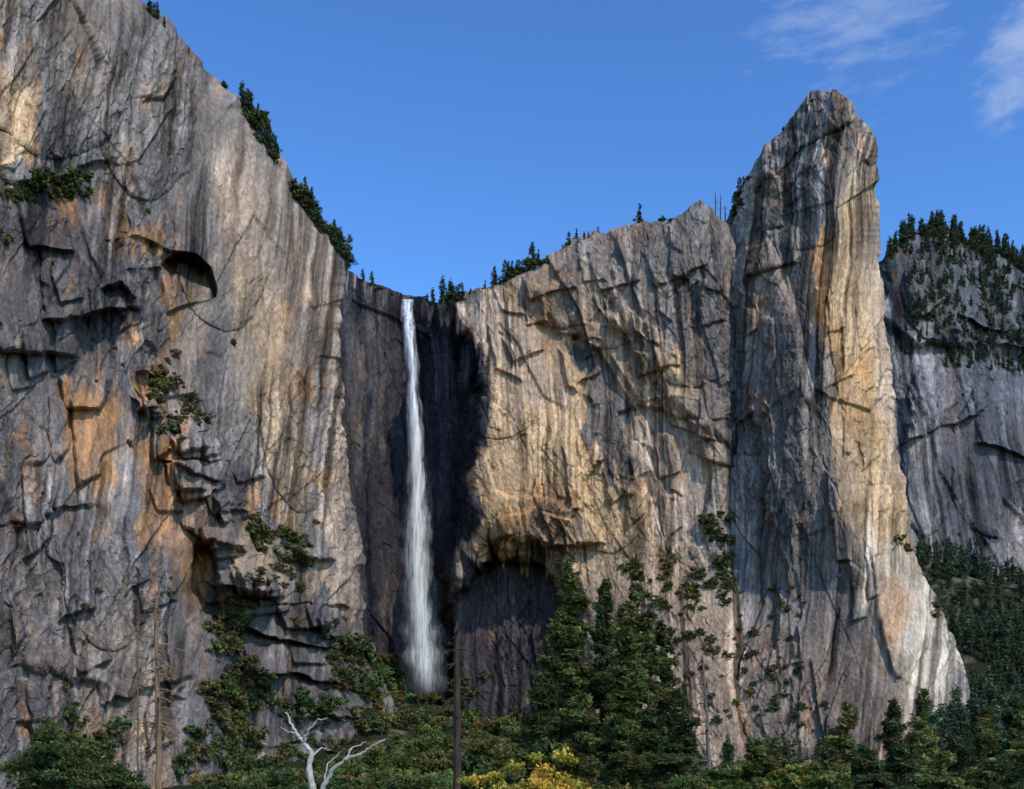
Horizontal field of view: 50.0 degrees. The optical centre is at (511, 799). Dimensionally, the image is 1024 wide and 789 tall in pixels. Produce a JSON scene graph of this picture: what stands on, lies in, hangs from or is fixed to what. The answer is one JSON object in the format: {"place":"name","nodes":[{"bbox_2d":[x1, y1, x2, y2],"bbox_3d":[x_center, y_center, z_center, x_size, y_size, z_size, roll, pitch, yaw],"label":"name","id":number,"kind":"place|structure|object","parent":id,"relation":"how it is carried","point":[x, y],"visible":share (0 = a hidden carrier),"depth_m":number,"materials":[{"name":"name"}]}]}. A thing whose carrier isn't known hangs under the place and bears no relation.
{"place":"outdoors","nodes":[
{"label":"outdoors","id":0,"kind":"place"},
{"bbox_2d":[0,0,394,788],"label":"cliff","id":1,"kind":"structure","parent":0,"point":[134,106],"depth_m":347.46,"materials":[{"name":"stone"}]},
{"bbox_2d":[0,163,414,780],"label":"cliff shrubs","id":2,"kind":"object","parent":1,"relation":"on","point":[232,621],"visible":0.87,"depth_m":347.57,"materials":[{"name":"green plant"}]},
{"bbox_2d":[146,0,357,268],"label":"ridge pine trees","id":3,"kind":"object","parent":1,"relation":"on","point":[260,121],"visible":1,"depth_m":437.03,"materials":[{"name":"green plant"}]},
{"bbox_2d":[338,199,747,766],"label":"waterfall cliff","id":4,"kind":"structure","parent":0,"point":[540,391],"depth_m":556.93,"materials":[{"name":"stone"}]},
{"bbox_2d":[403,299,428,669],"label":"waterfall","id":5,"kind":"structure","parent":4,"relation":"on","point":[417,495],"depth_m":585.08,"materials":[{"name":"liquid"}]},
{"bbox_2d":[360,200,701,308],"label":"ridge pine trees","id":6,"kind":"object","parent":4,"relation":"on","point":[532,263],"visible":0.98,"depth_m":578.24,"materials":[{"name":"green plant"}]},
{"bbox_2d":[379,459,744,723],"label":"cliff shrubs","id":7,"kind":"object","parent":4,"relation":"on","point":[699,573],"visible":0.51,"depth_m":531.28,"materials":[{"name":"green plant"}]},
{"bbox_2d":[719,193,722,218],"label":"dead ridge tree","id":8,"kind":"object","parent":4,"relation":"on","point":[720,205],"visible":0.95,"depth_m":561.94,"materials":[{"name":"grey wood"}]},
{"bbox_2d":[140,0,1023,302],"label":"sky","id":9,"kind":"structure","parent":0,"point":[449,139],"materials":[{"name":"blue"}]},
{"bbox_2d":[162,561,1023,788],"bbox_3d":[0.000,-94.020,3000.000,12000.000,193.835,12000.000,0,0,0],"label":"ground","id":10,"kind":"structure","parent":0,"point":[974,661],"depth_m":668.65,"materials":[{"name":"green plant"}]},
{"bbox_2d":[0,723,106,788],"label":"oak tree","id":11,"kind":"object","parent":10,"relation":"on","point":[45,765],"visible":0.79,"depth_m":108.08,"materials":[{"name":"green plant"}]},
{"bbox_2d":[65,760,150,788],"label":"oak tree","id":12,"kind":"object","parent":10,"relation":"on","point":[96,776],"visible":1,"depth_m":88.92,"materials":[{"name":"green plant"}]},
{"bbox_2d":[124,620,151,781],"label":"dead pine trunk","id":13,"kind":"object","parent":10,"relation":"on","point":[137,713],"visible":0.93,"depth_m":139.92,"materials":[{"name":"brown wood"}]},
{"bbox_2d":[133,590,185,788],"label":"dead pine trunk","id":14,"kind":"object","parent":10,"relation":"on","point":[159,720],"visible":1,"depth_m":74.89,"materials":[{"name":"grey wood"}]},
{"bbox_2d":[194,779,235,788],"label":"oak tree","id":15,"kind":"object","parent":10,"relation":"on","point":[225,784],"visible":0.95,"depth_m":79.25,"materials":[{"name":"green plant"}]},
{"bbox_2d":[226,756,272,774],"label":"oak tree","id":16,"kind":"object","parent":10,"relation":"on","point":[256,765],"visible":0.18,"depth_m":119.70,"materials":[{"name":"green plant"}]},
{"bbox_2d":[232,782,270,788],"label":"oak tree","id":17,"kind":"object","parent":10,"relation":"on","point":[241,785],"visible":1,"depth_m":49.53,"materials":[{"name":"green plant"}]},
{"bbox_2d":[246,769,308,788],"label":"oak tree","id":18,"kind":"object","parent":10,"relation":"on","point":[278,780],"visible":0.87,"depth_m":69.27,"materials":[{"name":"green plant"}]},
{"bbox_2d":[281,758,334,774],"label":"oak tree","id":19,"kind":"object","parent":10,"relation":"on","point":[315,764],"visible":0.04,"depth_m":108.74,"materials":[{"name":"green plant"}]},
{"bbox_2d":[275,767,350,788],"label":"oak tree","id":20,"kind":"object","parent":10,"relation":"on","point":[319,778],"visible":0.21,"depth_m":94.07,"materials":[{"name":"green plant"}]},
{"bbox_2d":[317,755,346,768],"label":"oak tree","id":21,"kind":"object","parent":10,"relation":"on","point":[338,758],"visible":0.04,"depth_m":114.17,"materials":[{"name":"green plant"}]},
{"bbox_2d":[281,712,385,788],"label":"bare dead branches","id":22,"kind":"object","parent":10,"relation":"on","point":[310,776],"visible":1,"depth_m":25.93,"materials":[{"name":"white wood"}]},
{"bbox_2d":[324,759,372,784],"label":"oak tree","id":23,"kind":"object","parent":10,"relation":"on","point":[360,768],"visible":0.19,"depth_m":98.71,"materials":[{"name":"green plant"}]},
{"bbox_2d":[332,776,385,788],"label":"oak tree","id":24,"kind":"object","parent":10,"relation":"on","point":[357,783],"visible":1,"depth_m":54.83,"materials":[{"name":"green plant"}]},
{"bbox_2d":[345,742,420,776],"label":"oak tree","id":25,"kind":"object","parent":10,"relation":"on","point":[375,758],"visible":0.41,"depth_m":108.21,"materials":[{"name":"green plant"}]},
{"bbox_2d":[366,771,446,788],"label":"oak tree","id":26,"kind":"object","parent":10,"relation":"on","point":[396,781],"visible":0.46,"depth_m":77.93,"materials":[{"name":"green plant"}]},
{"bbox_2d":[399,774,439,788],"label":"oak tree","id":27,"kind":"object","parent":10,"relation":"on","point":[424,782],"visible":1,"depth_m":59.48,"materials":[{"name":"green plant"}]},
{"bbox_2d":[395,729,465,773],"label":"oak tree","id":28,"kind":"object","parent":10,"relation":"on","point":[428,752],"visible":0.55,"depth_m":127.66,"materials":[{"name":"green plant"}]},
{"bbox_2d":[437,621,476,788],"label":"dead pine trunk","id":29,"kind":"object","parent":10,"relation":"on","point":[457,744],"visible":1,"depth_m":69.83,"materials":[{"name":"brown wood"}]},
{"bbox_2d":[443,729,517,788],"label":"oak tree","id":30,"kind":"object","parent":10,"relation":"on","point":[482,748],"visible":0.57,"depth_m":118.58,"materials":[{"name":"green plant"}]},
{"bbox_2d":[456,771,506,788],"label":"golden leaf oak","id":31,"kind":"object","parent":10,"relation":"on","point":[491,778],"visible":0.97,"depth_m":33.71,"materials":[{"name":"yellow plant"}]},
{"bbox_2d":[460,758,526,788],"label":"oak tree","id":32,"kind":"object","parent":10,"relation":"on","point":[486,768],"visible":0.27,"depth_m":88.96,"materials":[{"name":"green plant"}]},
{"bbox_2d":[502,711,562,782],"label":"pine tree","id":33,"kind":"object","parent":10,"relation":"on","point":[536,731],"visible":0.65,"depth_m":128.84,"materials":[{"name":"green plant"}]},
{"bbox_2d":[498,747,579,788],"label":"golden leaf oak","id":34,"kind":"object","parent":10,"relation":"on","point":[534,781],"visible":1,"depth_m":31.64,"materials":[{"name":"yellow plant"}]},
{"bbox_2d":[518,618,577,771],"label":"pine tree","id":35,"kind":"object","parent":10,"relation":"on","point":[548,641],"visible":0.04,"depth_m":199.15,"materials":[{"name":"green plant"}]},
{"bbox_2d":[515,648,581,781],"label":"pine tree","id":36,"kind":"object","parent":10,"relation":"on","point":[544,696],"visible":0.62,"depth_m":149.18,"materials":[{"name":"green plant"}]},
{"bbox_2d":[186,679,945,788],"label":"talus woodland","id":37,"kind":"object","parent":10,"relation":"on","point":[506,729],"visible":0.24,"depth_m":385.84,"materials":[{"name":"green plant"}]},
{"bbox_2d":[546,557,596,772],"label":"pine tree","id":38,"kind":"object","parent":10,"relation":"on","point":[571,634],"visible":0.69,"depth_m":163.88,"materials":[{"name":"green plant"}]},
{"bbox_2d":[544,692,606,788],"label":"pine tree","id":39,"kind":"object","parent":10,"relation":"on","point":[584,767],"visible":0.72,"depth_m":114.29,"materials":[{"name":"green plant"}]},
{"bbox_2d":[568,779,590,788],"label":"golden leaf oak","id":40,"kind":"object","parent":10,"relation":"on","point":[583,785],"visible":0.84,"depth_m":35.66,"materials":[{"name":"yellow plant"}]},
{"bbox_2d":[575,577,637,781],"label":"pine tree","id":41,"kind":"object","parent":10,"relation":"on","point":[600,635],"visible":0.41,"depth_m":183.77,"materials":[{"name":"green plant"}]},
{"bbox_2d":[584,600,654,769],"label":"pine tree","id":42,"kind":"object","parent":10,"relation":"on","point":[625,695],"visible":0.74,"depth_m":139.18,"materials":[{"name":"green plant"}]},
{"bbox_2d":[591,714,651,788],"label":"pine tree","id":43,"kind":"object","parent":10,"relation":"on","point":[618,770],"visible":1,"depth_m":99.03,"materials":[{"name":"green plant"}]},
{"bbox_2d":[610,554,676,755],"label":"pine tree","id":44,"kind":"object","parent":10,"relation":"on","point":[638,595],"visible":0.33,"depth_m":158.64,"materials":[{"name":"green plant"}]},
{"bbox_2d":[621,695,698,788],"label":"pine tree","id":45,"kind":"object","parent":10,"relation":"on","point":[653,778],"visible":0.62,"depth_m":118.76,"materials":[{"name":"green plant"}]},
{"bbox_2d":[635,619,706,764],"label":"pine tree","id":46,"kind":"object","parent":10,"relation":"on","point":[665,675],"visible":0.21,"depth_m":174.12,"materials":[{"name":"green plant"}]},
{"bbox_2d":[653,687,702,779],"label":"pine tree","id":47,"kind":"object","parent":10,"relation":"on","point":[682,738],"visible":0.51,"depth_m":149.13,"materials":[{"name":"green plant"}]},
{"bbox_2d":[658,772,716,788],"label":"oak tree","id":48,"kind":"object","parent":10,"relation":"on","point":[682,782],"visible":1,"depth_m":79.13,"materials":[{"name":"green plant"}]},
{"bbox_2d":[692,657,720,770],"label":"dead pine trunk","id":49,"kind":"object","parent":10,"relation":"on","point":[707,744],"visible":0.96,"depth_m":109.90,"materials":[{"name":"wood"}]},
{"bbox_2d":[699,764,749,788],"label":"oak tree","id":50,"kind":"object","parent":10,"relation":"on","point":[729,777],"visible":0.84,"depth_m":98.71,"materials":[{"name":"green plant"}]},
{"bbox_2d":[736,737,779,788],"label":"pine tree","id":51,"kind":"object","parent":10,"relation":"on","point":[758,769],"visible":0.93,"depth_m":159.07,"materials":[{"name":"green plant"}]},
{"bbox_2d":[760,762,824,788],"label":"oak tree","id":52,"kind":"object","parent":10,"relation":"on","point":[788,776],"visible":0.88,"depth_m":99.11,"materials":[{"name":"green plant"}]},
{"bbox_2d":[798,770,853,788],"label":"oak tree","id":53,"kind":"object","parent":10,"relation":"on","point":[830,779],"visible":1,"depth_m":88.99,"materials":[{"name":"green plant"}]},
{"bbox_2d":[823,698,859,788],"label":"pine tree","id":54,"kind":"object","parent":10,"relation":"on","point":[839,736],"visible":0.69,"depth_m":149.31,"materials":[{"name":"green plant"}]},
{"bbox_2d":[726,89,970,764],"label":"leaning rock tower","id":55,"kind":"structure","parent":10,"relation":"on","point":[866,633],"depth_m":512.79,"materials":[{"name":"stone"}]},
{"bbox_2d":[731,98,815,216],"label":"ridge pine trees","id":56,"kind":"object","parent":55,"relation":"on","point":[747,179],"visible":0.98,"depth_m":562.52,"materials":[{"name":"green plant"}]},
{"bbox_2d":[731,187,967,753],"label":"cliff shrubs","id":57,"kind":"object","parent":55,"relation":"on","point":[907,546],"visible":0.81,"depth_m":495.29,"materials":[{"name":"green plant"}]},
{"bbox_2d":[849,743,896,788],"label":"pine tree","id":58,"kind":"object","parent":10,"relation":"on","point":[866,770],"visible":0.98,"depth_m":109.39,"materials":[{"name":"green plant"}]},
{"bbox_2d":[877,697,914,788],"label":"pine tree","id":59,"kind":"object","parent":10,"relation":"on","point":[890,724],"visible":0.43,"depth_m":119.49,"materials":[{"name":"green plant"}]},
{"bbox_2d":[881,737,920,788],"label":"pine tree","id":60,"kind":"object","parent":10,"relation":"on","point":[906,764],"visible":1,"depth_m":94.63,"materials":[{"name":"green plant"}]},
{"bbox_2d":[905,687,939,788],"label":"pine tree","id":61,"kind":"object","parent":10,"relation":"on","point":[923,738],"visible":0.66,"depth_m":189.38,"materials":[{"name":"green plant"}]},
{"bbox_2d":[913,749,974,788],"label":"pine tree","id":62,"kind":"object","parent":10,"relation":"on","point":[936,775],"visible":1,"depth_m":79.73,"materials":[{"name":"green plant"}]},
{"bbox_2d":[926,734,979,788],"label":"pine tree","id":63,"kind":"object","parent":10,"relation":"on","point":[957,769],"visible":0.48,"depth_m":139.07,"materials":[{"name":"green plant"}]},
{"bbox_2d":[908,532,1023,778],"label":"forested slope","id":64,"kind":"structure","parent":10,"relation":"on","point":[955,717],"depth_m":667.75,"materials":[{"name":"green plant"}]},
{"bbox_2d":[952,705,1015,788],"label":"pine tree","id":65,"kind":"object","parent":10,"relation":"on","point":[984,772],"visible":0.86,"depth_m":109.14,"materials":[{"name":"green plant"}]},
{"bbox_2d":[988,694,1023,788],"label":"pine tree","id":66,"kind":"object","parent":10,"relation":"on","point":[1012,719],"visible":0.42,"depth_m":149.26,"materials":[{"name":"green plant"}]},
{"bbox_2d":[995,719,1023,788],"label":"pine tree","id":67,"kind":"object","parent":10,"relation":"on","point":[1012,776],"visible":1,"depth_m":90.47,"materials":[{"name":"green plant"}]},
{"bbox_2d":[878,226,1023,582],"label":"distant cliff","id":68,"kind":"structure","parent":0,"point":[952,478],"depth_m":933.41,"materials":[{"name":"stone"}]},
{"bbox_2d":[885,209,1023,571],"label":"distant pine trees","id":69,"kind":"object","parent":68,"relation":"on","point":[979,240],"visible":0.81,"depth_m":985.21,"materials":[{"name":"green plant"}]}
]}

